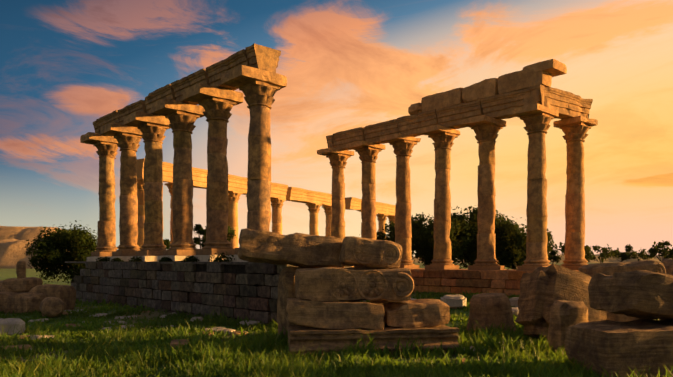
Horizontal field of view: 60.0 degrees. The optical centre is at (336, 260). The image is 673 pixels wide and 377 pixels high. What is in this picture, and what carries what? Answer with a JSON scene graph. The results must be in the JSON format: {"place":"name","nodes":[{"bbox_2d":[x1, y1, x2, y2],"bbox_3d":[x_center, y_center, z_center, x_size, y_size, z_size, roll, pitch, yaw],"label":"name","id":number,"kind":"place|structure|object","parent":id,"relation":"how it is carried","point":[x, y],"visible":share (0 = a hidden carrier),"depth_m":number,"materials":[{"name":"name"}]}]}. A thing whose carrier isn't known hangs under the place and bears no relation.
{"place":"outdoors","nodes":[
{"label":"outdoors","id":0,"kind":"place"},
{"bbox_2d":[0,226,61,239],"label":"hill","id":1,"kind":"structure","parent":0,"point":[14,232],"depth_m":224.14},
{"bbox_2d":[0,237,73,268],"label":"hill","id":2,"kind":"structure","parent":0,"point":[12,252],"depth_m":177.12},
{"bbox_2d":[91,141,118,256],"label":"column","id":3,"kind":"structure","parent":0,"point":[107,153],"depth_m":34.87,"materials":[{"name":"stone"}]},
{"bbox_2d":[80,132,117,144],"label":"slab","id":4,"kind":"structure","parent":3,"relation":"on","point":[91,138],"depth_m":34.43,"materials":[{"name":"stone"}]},
{"bbox_2d":[93,121,99,132],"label":"architrave","id":5,"kind":"object","parent":4,"relation":"on","point":[96,127],"visible":0.29,"depth_m":35.14,"materials":[{"name":"stone"}]},
{"bbox_2d":[96,110,120,128],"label":"architrave","id":6,"kind":"object","parent":4,"relation":"on","point":[113,117],"visible":0.35,"depth_m":33.49,"materials":[{"name":"stone"}]},
{"bbox_2d":[112,133,141,255],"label":"column","id":7,"kind":"structure","parent":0,"point":[128,144],"depth_m":32.54,"materials":[{"name":"stone"}]},
{"bbox_2d":[100,123,141,135],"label":"slab","id":8,"kind":"structure","parent":7,"relation":"on","point":[111,129],"depth_m":32.11,"materials":[{"name":"stone"}]},
{"bbox_2d":[135,123,168,255],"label":"column","id":9,"kind":"structure","parent":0,"point":[153,136],"depth_m":30.20,"materials":[{"name":"stone"}]},
{"bbox_2d":[124,111,170,128],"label":"slab","id":10,"kind":"structure","parent":9,"relation":"on","point":[136,119],"depth_m":29.79,"materials":[{"name":"stone"}]},
{"bbox_2d":[118,100,146,126],"bbox_3d":[-10.673,-7.924,31.786,1.398,0.871,3.086,0,1,-43],"label":"architrave","id":11,"kind":"object","parent":10,"relation":"on","point":[138,106],"visible":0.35,"depth_m":31.22,"materials":[{"name":"stone"}]},
{"bbox_2d":[145,84,174,115],"bbox_3d":[-8.474,-7.990,29.415,1.373,0.979,3.001,0,0,-42],"label":"architrave","id":12,"kind":"object","parent":10,"relation":"on","point":[165,91],"visible":0.31,"depth_m":28.90,"materials":[{"name":"stone"}]},
{"bbox_2d":[163,111,199,255],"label":"column","id":13,"kind":"structure","parent":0,"point":[182,125],"depth_m":27.86,"materials":[{"name":"stone"}]},
{"bbox_2d":[151,98,204,117],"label":"slab","id":14,"kind":"structure","parent":13,"relation":"on","point":[164,106],"depth_m":27.50,"materials":[{"name":"stone"}]},
{"bbox_2d":[196,97,235,254],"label":"column","id":15,"kind":"structure","parent":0,"point":[217,113],"depth_m":25.53,"materials":[{"name":"stone"}]},
{"bbox_2d":[183,83,242,105],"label":"slab","id":16,"kind":"structure","parent":15,"relation":"on","point":[198,92],"depth_m":25.20,"materials":[{"name":"stone"}]},
{"bbox_2d":[171,68,209,104],"bbox_3d":[-6.361,-7.956,27.096,1.392,0.968,3.020,0,1,-43],"label":"architrave","id":17,"kind":"object","parent":16,"relation":"on","point":[189,81],"visible":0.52,"depth_m":26.82,"materials":[{"name":"stone"}]},
{"bbox_2d":[206,49,249,89],"bbox_3d":[-4.202,-7.953,24.768,1.391,0.946,3.009,0,0,-42],"label":"architrave","id":18,"kind":"object","parent":16,"relation":"on","point":[216,71],"visible":0.42,"depth_m":24.57,"materials":[{"name":"stone"}]},
{"bbox_2d":[235,80,279,254],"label":"column","id":19,"kind":"structure","parent":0,"point":[259,98],"depth_m":23.23,"materials":[{"name":"stone"}]},
{"bbox_2d":[221,65,286,88],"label":"slab","id":20,"kind":"structure","parent":19,"relation":"on","point":[240,76],"depth_m":22.90,"materials":[{"name":"stone"}]},
{"bbox_2d":[245,43,280,72],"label":"stone block","id":21,"kind":"structure","parent":20,"relation":"on","point":[262,57],"depth_m":23.09,"materials":[{"name":"stone"}]},
{"bbox_2d":[270,198,285,233],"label":"column","id":22,"kind":"structure","parent":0,"point":[277,204],"depth_m":52.63,"materials":[{"name":"stone"}]},
{"bbox_2d":[0,262,672,376],"bbox_3d":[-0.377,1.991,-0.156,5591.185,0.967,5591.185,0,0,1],"label":"ground","id":23,"kind":"structure","parent":0,"point":[5,274],"depth_m":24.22,"materials":[{"name":"green plant"}]},
{"bbox_2d":[0,280,17,291],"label":"boulder","id":24,"kind":"object","parent":23,"relation":"on","point":[3,288],"visible":0.06,"depth_m":26.80,"materials":[{"name":"stone"}]},
{"bbox_2d":[0,318,25,334],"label":"block","id":25,"kind":"object","parent":23,"relation":"on","point":[18,322],"depth_m":18.87,"materials":[{"name":"stone"}]},
{"bbox_2d":[2,345,31,351],"bbox_3d":[-8.624,2.431,15.444,1.010,0.349,0.574,-2,-1,-4],"label":"lawn stone","id":26,"kind":"object","parent":23,"relation":"on","point":[20,347],"visible":0.04,"depth_m":15.37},
{"bbox_2d":[0,291,46,313],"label":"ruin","id":27,"kind":"object","parent":23,"relation":"on","point":[20,302],"visible":0.54,"depth_m":25.84,"materials":[{"name":"stone"}]},
{"bbox_2d":[2,277,42,291],"bbox_3d":[-14.645,1.118,27.193,1.523,0.683,1.255,0,0,15],"label":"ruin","id":28,"kind":"object","parent":27,"relation":"on","point":[26,284],"visible":0.83,"depth_m":26.65,"materials":[{"name":"stone"}]},
{"bbox_2d":[16,261,25,278],"bbox_3d":[-14.696,0.446,27.185,0.422,0.876,0.415,0,0,1],"label":"pillar stub","id":29,"kind":"object","parent":28,"relation":"on","point":[20,269],"visible":0.9,"depth_m":27.04,"materials":[{"name":"stone"}]},
{"bbox_2d":[30,335,53,339],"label":"lawn stone","id":30,"kind":"object","parent":23,"relation":"on","point":[37,336],"visible":0.19,"depth_m":17.33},
{"bbox_2d":[39,297,63,317],"bbox_3d":[-11.722,1.923,24.093,0.881,0.872,1.030,0,-4,-34],"label":"boulder","id":31,"kind":"object","parent":23,"relation":"on","point":[51,307],"visible":0.92,"depth_m":23.71,"materials":[{"name":"stone"}]},
{"bbox_2d":[29,284,75,309],"bbox_3d":[-13.145,1.774,27.047,1.647,1.357,1.456,0,0,6],"label":"boulder","id":32,"kind":"object","parent":23,"relation":"on","point":[66,294],"visible":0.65,"depth_m":26.53,"materials":[{"name":"stone"}]},
{"bbox_2d":[22,220,97,283],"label":"bush","id":33,"kind":"object","parent":23,"relation":"on","point":[56,251],"visible":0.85,"depth_m":44.19,"materials":[{"name":"green plant"}]},
{"bbox_2d":[163,238,169,249],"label":"tree","id":34,"kind":"object","parent":23,"relation":"on","point":[166,243],"visible":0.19,"depth_m":61.46,"materials":[{"name":"green plant"}]},
{"bbox_2d":[170,339,188,346],"bbox_3d":[-4.390,2.402,16.333,0.532,0.335,1.191,-1,-1,-13],"label":"lawn stone","id":35,"kind":"object","parent":23,"relation":"on","point":[176,342],"visible":0.31,"depth_m":16.08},
{"bbox_2d":[193,224,205,248],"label":"tree","id":36,"kind":"object","parent":23,"relation":"on","point":[198,229],"visible":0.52,"depth_m":59.33,"materials":[{"name":"green plant"}]},
{"bbox_2d":[65,261,350,325],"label":"podium wall","id":37,"kind":"structure","parent":23,"relation":"on","point":[235,290],"depth_m":25.12,"materials":[{"name":"stone"}]},
{"bbox_2d":[87,256,106,260],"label":"plinth block","id":38,"kind":"structure","parent":37,"relation":"on","point":[94,258],"depth_m":34.53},
{"bbox_2d":[96,256,109,261],"bbox_3d":[-13.053,-0.062,32.905,0.998,0.360,1.665,0,0,-43],"label":"shrub","id":39,"kind":"object","parent":37,"relation":"on","point":[102,259],"visible":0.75,"depth_m":32.52,"materials":[{"name":"green plant"}]},
{"bbox_2d":[107,256,129,261],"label":"plinth block","id":40,"kind":"structure","parent":37,"relation":"on","point":[125,258],"depth_m":31.96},
{"bbox_2d":[128,256,145,261],"bbox_3d":[-10.118,-0.069,29.705,0.827,0.365,1.372,0,0,-43],"label":"shrub","id":41,"kind":"object","parent":37,"relation":"on","point":[136,259],"visible":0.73,"depth_m":29.47,"materials":[{"name":"green plant"}]},
{"bbox_2d":[130,256,158,261],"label":"plinth block","id":42,"kind":"structure","parent":37,"relation":"on","point":[150,258],"depth_m":29.61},
{"bbox_2d":[159,256,173,261],"bbox_3d":[-8.025,-0.050,27.439,0.618,0.325,0.933,0,0,-43],"label":"shrub","id":43,"kind":"object","parent":37,"relation":"on","point":[164,259],"visible":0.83,"depth_m":27.23,"materials":[{"name":"green plant"}]},
{"bbox_2d":[158,255,187,261],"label":"plinth block","id":44,"kind":"structure","parent":37,"relation":"on","point":[176,258],"depth_m":27.30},
{"bbox_2d":[181,255,199,261],"bbox_3d":[-6.383,-0.067,25.679,0.727,0.351,1.140,0,0,-43],"label":"shrub","id":45,"kind":"object","parent":37,"relation":"on","point":[190,259],"visible":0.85,"depth_m":25.43,"materials":[{"name":"green plant"}]},
{"bbox_2d":[190,255,227,261],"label":"plinth block","id":46,"kind":"structure","parent":37,"relation":"on","point":[203,258],"depth_m":25.10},
{"bbox_2d":[208,252,234,261],"bbox_3d":[-4.637,-0.135,23.741,1.000,0.487,1.621,0,0,-43],"label":"shrub","id":47,"kind":"object","parent":37,"relation":"on","point":[218,258],"visible":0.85,"depth_m":23.48,"materials":[{"name":"green plant"}]},
{"bbox_2d":[228,255,247,261],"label":"plinth block","id":48,"kind":"structure","parent":37,"relation":"on","point":[236,257],"depth_m":23.20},
{"bbox_2d":[211,327,226,331],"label":"lawn stone","id":49,"kind":"object","parent":23,"relation":"on","point":[219,329],"visible":0.31,"depth_m":19.52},
{"bbox_2d":[204,226,237,241],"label":"tree","id":50,"kind":"object","parent":23,"relation":"on","point":[231,232],"visible":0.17,"depth_m":44.34,"materials":[{"name":"green plant"}]},
{"bbox_2d":[239,320,258,325],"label":"lawn stone","id":51,"kind":"object","parent":23,"relation":"on","point":[249,322],"visible":0.27,"depth_m":20.91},
{"bbox_2d":[277,266,303,337],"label":"stone block","id":52,"kind":"structure","parent":23,"relation":"on","point":[286,284],"depth_m":16.54,"materials":[{"name":"stone"}]},
{"bbox_2d":[288,324,458,356],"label":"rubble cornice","id":53,"kind":"structure","parent":23,"relation":"on","point":[300,337],"depth_m":14.66,"materials":[{"name":"stone"}]},
{"bbox_2d":[286,298,383,329],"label":"rubble slab","id":54,"kind":"structure","parent":53,"relation":"on","point":[340,314],"depth_m":14.70,"materials":[{"name":"stone"}]},
{"bbox_2d":[295,267,413,300],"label":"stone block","id":55,"kind":"structure","parent":54,"relation":"on","point":[344,284],"depth_m":15.04,"materials":[{"name":"stone"}]},
{"bbox_2d":[237,228,349,267],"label":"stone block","id":56,"kind":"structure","parent":55,"relation":"on","point":[301,250],"depth_m":15.92,"materials":[{"name":"stone"}]},
{"bbox_2d":[338,236,401,268],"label":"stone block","id":57,"kind":"structure","parent":55,"relation":"on","point":[370,253],"depth_m":15.43,"materials":[{"name":"stone"}]},
{"bbox_2d":[378,299,450,327],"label":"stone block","id":58,"kind":"structure","parent":53,"relation":"on","point":[427,313],"depth_m":15.17,"materials":[{"name":"stone"}]},
{"bbox_2d":[376,221,414,263],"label":"tree","id":59,"kind":"object","parent":23,"relation":"on","point":[379,236],"visible":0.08,"depth_m":48.22,"materials":[{"name":"green plant"}]},
{"bbox_2d":[382,211,475,267],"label":"tree","id":60,"kind":"object","parent":23,"relation":"on","point":[422,242],"visible":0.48,"depth_m":43.47,"materials":[{"name":"green plant"}]},
{"bbox_2d":[440,295,466,308],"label":"stone block","id":61,"kind":"structure","parent":23,"relation":"on","point":[455,301],"depth_m":23.11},
{"bbox_2d":[410,268,532,295],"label":"podium wall","id":62,"kind":"structure","parent":23,"relation":"on","point":[504,281],"depth_m":28.07,"materials":[{"name":"stone"}]},
{"bbox_2d":[390,140,418,268],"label":"column","id":63,"kind":"structure","parent":62,"relation":"on","point":[403,151],"depth_m":32.00,"materials":[{"name":"stone"}]},
{"bbox_2d":[380,133,420,142],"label":"slab","id":64,"kind":"structure","parent":63,"relation":"on","point":[395,137],"depth_m":31.68,"materials":[{"name":"stone"}]},
{"bbox_2d":[363,119,398,143],"bbox_3d":[2.801,-7.309,33.404,1.109,1.046,2.645,1,-1,-42],"label":"architrave","id":65,"kind":"object","parent":64,"relation":"on","point":[373,133],"visible":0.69,"depth_m":33.17,"materials":[{"name":"stone"}]},
{"bbox_2d":[425,132,458,268],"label":"column","id":66,"kind":"structure","parent":62,"relation":"on","point":[443,143],"depth_m":30.07,"materials":[{"name":"stone"}]},
{"bbox_2d":[417,125,459,135],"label":"slab","id":67,"kind":"structure","parent":66,"relation":"on","point":[432,129],"depth_m":29.74,"materials":[{"name":"stone"}]},
{"bbox_2d":[397,109,437,136],"bbox_3d":[4.592,-7.313,31.411,1.090,1.046,2.632,-1,1,-43],"label":"architrave","id":68,"kind":"object","parent":67,"relation":"on","point":[410,125],"visible":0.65,"depth_m":31.23,"materials":[{"name":"stone"}]},
{"bbox_2d":[408,102,421,114],"bbox_3d":[4.407,-8.139,31.621,0.929,0.672,0.983,0,0,-43],"label":"course","id":69,"kind":"object","parent":68,"relation":"on","point":[415,109],"visible":0.56,"depth_m":31.27,"materials":[{"name":"stone"}]},
{"bbox_2d":[436,99,483,128],"bbox_3d":[6.403,-7.292,29.466,1.104,1.020,2.630,1,0,-43],"label":"architrave","id":70,"kind":"object","parent":67,"relation":"on","point":[452,116],"visible":0.73,"depth_m":29.25,"materials":[{"name":"stone"}]},
{"bbox_2d":[421,87,463,111],"bbox_3d":[5.649,-8.232,30.279,0.927,0.871,2.529,0,0,-43],"label":"course","id":71,"kind":"object","parent":70,"relation":"on","point":[452,97],"visible":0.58,"depth_m":29.86,"materials":[{"name":"stone"}]},
{"bbox_2d":[468,123,503,269],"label":"column","id":72,"kind":"structure","parent":62,"relation":"on","point":[486,136],"depth_m":28.12,"materials":[{"name":"stone"}]},
{"bbox_2d":[461,115,506,127],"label":"slab","id":73,"kind":"structure","parent":72,"relation":"on","point":[475,121],"depth_m":27.80,"materials":[{"name":"stone"}]},
{"bbox_2d":[480,88,529,118],"bbox_3d":[8.201,-7.301,27.508,1.103,1.018,2.632,0,1,-43],"label":"architrave","id":74,"kind":"object","parent":73,"relation":"on","point":[499,106],"visible":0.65,"depth_m":27.38,"materials":[{"name":"stone"}]},
{"bbox_2d":[462,78,498,102],"bbox_3d":[7.192,-8.253,28.602,0.921,0.926,1.933,0,0,-43],"label":"course","id":75,"kind":"object","parent":74,"relation":"on","point":[485,88],"visible":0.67,"depth_m":28.19,"materials":[{"name":"stone"}]},
{"bbox_2d":[498,70,551,93],"bbox_3d":[8.686,-8.267,26.992,0.920,0.948,2.332,0,0,-43],"label":"course","id":76,"kind":"object","parent":74,"relation":"on","point":[514,81],"visible":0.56,"depth_m":26.62,"materials":[{"name":"stone"}]},
{"bbox_2d":[522,59,566,76],"bbox_3d":[9.440,-8.639,26.462,1.310,0.438,1.511,0,0,-43],"label":"cornice fragment","id":77,"kind":"object","parent":76,"relation":"on","point":[554,67],"visible":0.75,"depth_m":25.99,"materials":[{"name":"stone"}]},
{"bbox_2d":[517,113,553,270],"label":"column","id":78,"kind":"structure","parent":62,"relation":"on","point":[536,128],"depth_m":26.16,"materials":[{"name":"stone"}]},
{"bbox_2d":[510,103,558,117],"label":"slab","id":79,"kind":"structure","parent":78,"relation":"on","point":[527,110],"depth_m":25.82,"materials":[{"name":"stone"}]},
{"bbox_2d":[530,84,550,107],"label":"stone block","id":80,"kind":"structure","parent":79,"relation":"on","point":[545,101],"depth_m":26.08,"materials":[{"name":"stone"}]},
{"bbox_2d":[451,205,519,268],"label":"tree","id":81,"kind":"object","parent":23,"relation":"on","point":[472,257],"visible":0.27,"depth_m":44.74,"materials":[{"name":"green plant"}]},
{"bbox_2d":[466,293,515,331],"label":"stone block","id":82,"kind":"structure","parent":23,"relation":"on","point":[487,309],"depth_m":18.74,"materials":[{"name":"stone"}]},
{"bbox_2d":[509,297,518,306],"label":"field stone","id":83,"kind":"object","parent":23,"relation":"on","point":[513,301],"visible":0.15,"depth_m":23.21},
{"bbox_2d":[511,307,518,315],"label":"field stone","id":84,"kind":"object","parent":23,"relation":"on","point":[515,311],"visible":0.19,"depth_m":21.62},
{"bbox_2d":[495,217,553,269],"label":"tree","id":85,"kind":"object","parent":23,"relation":"on","point":[514,256],"visible":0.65,"depth_m":44.53,"materials":[{"name":"green plant"}]},
{"bbox_2d":[548,243,564,263],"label":"tree","id":86,"kind":"object","parent":23,"relation":"on","point":[555,258],"visible":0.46,"depth_m":210.44,"materials":[{"name":"green plant"}]},
{"bbox_2d":[515,264,606,338],"bbox_3d":[6.744,1.383,17.466,2.416,2.237,1.711,16,-11,-10],"label":"rubble","id":87,"kind":"object","parent":23,"relation":"on","point":[542,289],"visible":0.56,"depth_m":16.82,"materials":[{"name":"stone"}]},
{"bbox_2d":[547,300,588,350],"bbox_3d":[5.933,1.725,14.898,0.901,1.416,0.842,0,0,-14],"label":"rubble","id":88,"kind":"object","parent":23,"relation":"on","point":[564,315],"visible":0.65,"depth_m":14.62,"materials":[{"name":"stone"}]},
{"bbox_2d":[555,242,594,260],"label":"tree","id":89,"kind":"object","parent":23,"relation":"on","point":[561,243],"visible":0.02,"depth_m":211.17,"materials":[{"name":"green plant"}]},
{"bbox_2d":[562,243,593,261],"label":"tree","id":90,"kind":"object","parent":23,"relation":"on","point":[589,254],"visible":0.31,"depth_m":190.14,"materials":[{"name":"green plant"}]},
{"bbox_2d":[589,244,620,262],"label":"tree","id":91,"kind":"object","parent":23,"relation":"on","point":[604,253],"visible":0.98,"depth_m":243.78,"materials":[{"name":"green plant"}]},
{"bbox_2d":[564,319,672,376],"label":"rubble","id":92,"kind":"object","parent":23,"relation":"on","point":[608,346],"visible":0.92,"depth_m":11.34,"materials":[{"name":"stone"}]},
{"bbox_2d":[588,270,672,319],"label":"rubble","id":93,"kind":"object","parent":92,"relation":"on","point":[644,294],"visible":1,"depth_m":11.82,"materials":[{"name":"stone"}]},
{"bbox_2d":[609,244,632,261],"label":"tree","id":94,"kind":"object","parent":23,"relation":"on","point":[625,256],"visible":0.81,"depth_m":253.69,"materials":[{"name":"green plant"}]},
{"bbox_2d":[607,312,637,321],"bbox_3d":[8.673,1.579,18.642,1.967,1.680,1.468,0,0,7],"label":"rubble","id":95,"kind":"object","parent":23,"relation":"on","point":[617,317],"visible":0.02,"depth_m":17.92,"materials":[{"name":"stone"}]},
{"bbox_2d":[578,260,665,276],"bbox_3d":[9.253,0.433,18.919,2.543,0.797,1.081,-3,0,6],"label":"rubble","id":96,"kind":"object","parent":95,"relation":"on","point":[591,270],"visible":0.42,"depth_m":18.47,"materials":[{"name":"stone"}]},
{"bbox_2d":[626,249,653,260],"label":"tree","id":97,"kind":"object","parent":23,"relation":"on","point":[642,254],"visible":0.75,"depth_m":281.40,"materials":[{"name":"green plant"}]},
{"bbox_2d":[648,240,671,261],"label":"tree","id":98,"kind":"object","parent":23,"relation":"on","point":[656,249],"visible":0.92,"depth_m":202.24,"materials":[{"name":"green plant"}]},
{"bbox_2d":[659,259,672,320],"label":"rubble","id":99,"kind":"object","parent":23,"relation":"on","point":[668,264],"visible":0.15,"depth_m":20.04,"materials":[{"name":"stone"}]},
{"bbox_2d":[0,0,672,258],"label":"sky","id":100,"kind":"structure","parent":0,"point":[66,65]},
{"bbox_2d":[326,153,351,266],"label":"column","id":101,"kind":"structure","parent":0,"point":[338,162],"depth_m":35.96,"materials":[{"name":"stone"}]},
{"bbox_2d":[317,148,353,155],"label":"slab","id":102,"kind":"structure","parent":101,"relation":"on","point":[326,151],"depth_m":35.64,"materials":[{"name":"stone"}]},
{"bbox_2d":[326,135,333,147],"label":"architrave","id":103,"kind":"object","parent":102,"relation":"on","point":[329,139],"visible":0.38,"depth_m":36.17,"materials":[{"name":"stone"}]},
{"bbox_2d":[333,127,364,149],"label":"architrave","id":104,"kind":"object","parent":102,"relation":"on","point":[341,139],"visible":0.73,"depth_m":35.07,"materials":[{"name":"stone"}]},
{"bbox_2d":[354,147,380,266],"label":"column","id":105,"kind":"structure","parent":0,"point":[368,156],"depth_m":34.00,"materials":[{"name":"stone"}]},
{"bbox_2d":[346,141,384,149],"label":"slab","id":106,"kind":"structure","parent":105,"relation":"on","point":[358,145],"depth_m":33.72,"materials":[{"name":"stone"}]},
{"bbox_2d":[452,252,671,262],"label":"hill","id":107,"kind":"structure","parent":0,"point":[615,260],"depth_m":523.82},
{"bbox_2d":[559,122,590,269],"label":"column","id":108,"kind":"structure","parent":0,"point":[575,136],"depth_m":28.02,"materials":[{"name":"stone"}]},
{"bbox_2d":[553,116,597,127],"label":"slab","id":109,"kind":"structure","parent":108,"relation":"on","point":[577,119],"depth_m":27.91,"materials":[{"name":"stone"}]},
{"bbox_2d":[522,87,592,119],"bbox_3d":[10.405,-7.317,27.478,4.223,1.048,1.122,0,0,-36],"label":"architrave return","id":110,"kind":"object","parent":109,"relation":"on","point":[566,104],"visible":0.62,"depth_m":27.08,"materials":[{"name":"stone"}]},
{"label":"podium wall","id":111,"kind":"object","parent":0,"visible":0},
{"bbox_2d":[137,177,144,248],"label":"column","id":112,"kind":"structure","parent":111,"relation":"on","point":[141,209],"depth_m":39.72,"materials":[{"name":"stone"}]},
{"bbox_2d":[165,183,172,247],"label":"column","id":113,"kind":"structure","parent":111,"relation":"on","point":[169,186],"depth_m":42.38,"materials":[{"name":"stone"}]},
{"bbox_2d":[228,191,242,248],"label":"column","id":114,"kind":"structure","parent":111,"relation":"on","point":[233,197],"depth_m":47.49,"materials":[{"name":"stone"}]},
{"bbox_2d":[137,158,395,215],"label":"entablature","id":115,"kind":"structure","parent":114,"relation":"on","point":[278,190],"depth_m":52.88,"materials":[{"name":"stone"}]},
{"bbox_2d":[306,203,321,234],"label":"column","id":116,"kind":"structure","parent":111,"relation":"on","point":[313,209],"depth_m":57.80,"materials":[{"name":"stone"}]},
{"bbox_2d":[322,206,331,235],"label":"column","id":117,"kind":"structure","parent":111,"relation":"on","point":[328,211],"depth_m":60.36,"materials":[{"name":"stone"}]},
{"bbox_2d":[376,214,388,234],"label":"column","id":118,"kind":"structure","parent":111,"relation":"on","point":[382,218],"depth_m":70.68,"materials":[{"name":"stone"}]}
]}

